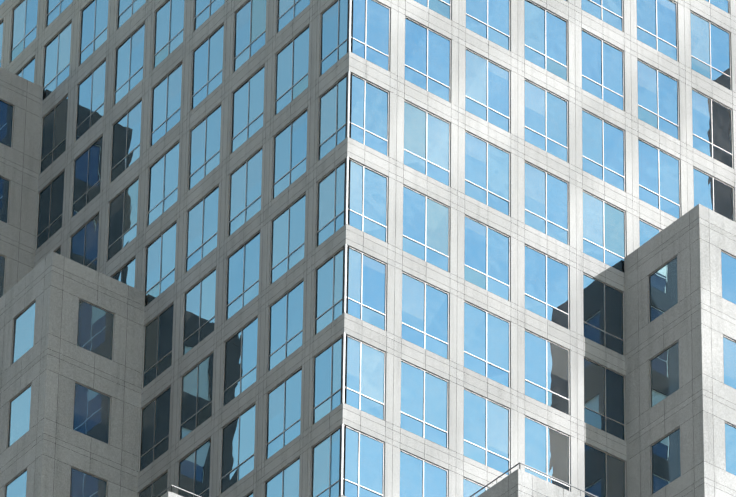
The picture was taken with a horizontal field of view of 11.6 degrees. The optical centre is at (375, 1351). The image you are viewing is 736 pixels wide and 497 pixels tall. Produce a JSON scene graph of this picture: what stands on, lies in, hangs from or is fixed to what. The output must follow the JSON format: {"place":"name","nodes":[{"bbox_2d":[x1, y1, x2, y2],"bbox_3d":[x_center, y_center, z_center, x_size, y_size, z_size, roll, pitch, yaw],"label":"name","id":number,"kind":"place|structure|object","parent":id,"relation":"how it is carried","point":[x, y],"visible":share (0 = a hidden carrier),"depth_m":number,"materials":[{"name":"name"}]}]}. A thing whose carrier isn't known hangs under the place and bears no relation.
{"place":"outdoors","nodes":[
{"label":"outdoors","id":0,"kind":"place"},
{"bbox_2d":[0,0,735,496],"bbox_3d":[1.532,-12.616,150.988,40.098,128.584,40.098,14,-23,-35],"label":"tower","id":1,"kind":"structure","parent":0,"point":[358,248],"depth_m":145.31,"materials":[{"name":"stone"}]},
{"bbox_2d":[156,485,200,496],"bbox_3d":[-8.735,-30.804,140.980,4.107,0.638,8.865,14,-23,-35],"label":"railing","id":2,"kind":"object","parent":1,"relation":"on","point":[178,488],"visible":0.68,"depth_m":136.88,"materials":[{"name":"silver metal"}]},
{"bbox_2d":[470,462,596,496],"bbox_3d":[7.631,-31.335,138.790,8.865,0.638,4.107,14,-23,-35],"label":"railing","id":3,"kind":"object","parent":1,"relation":"on","point":[519,463],"visible":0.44,"depth_m":135.84,"materials":[{"name":"silver metal"}]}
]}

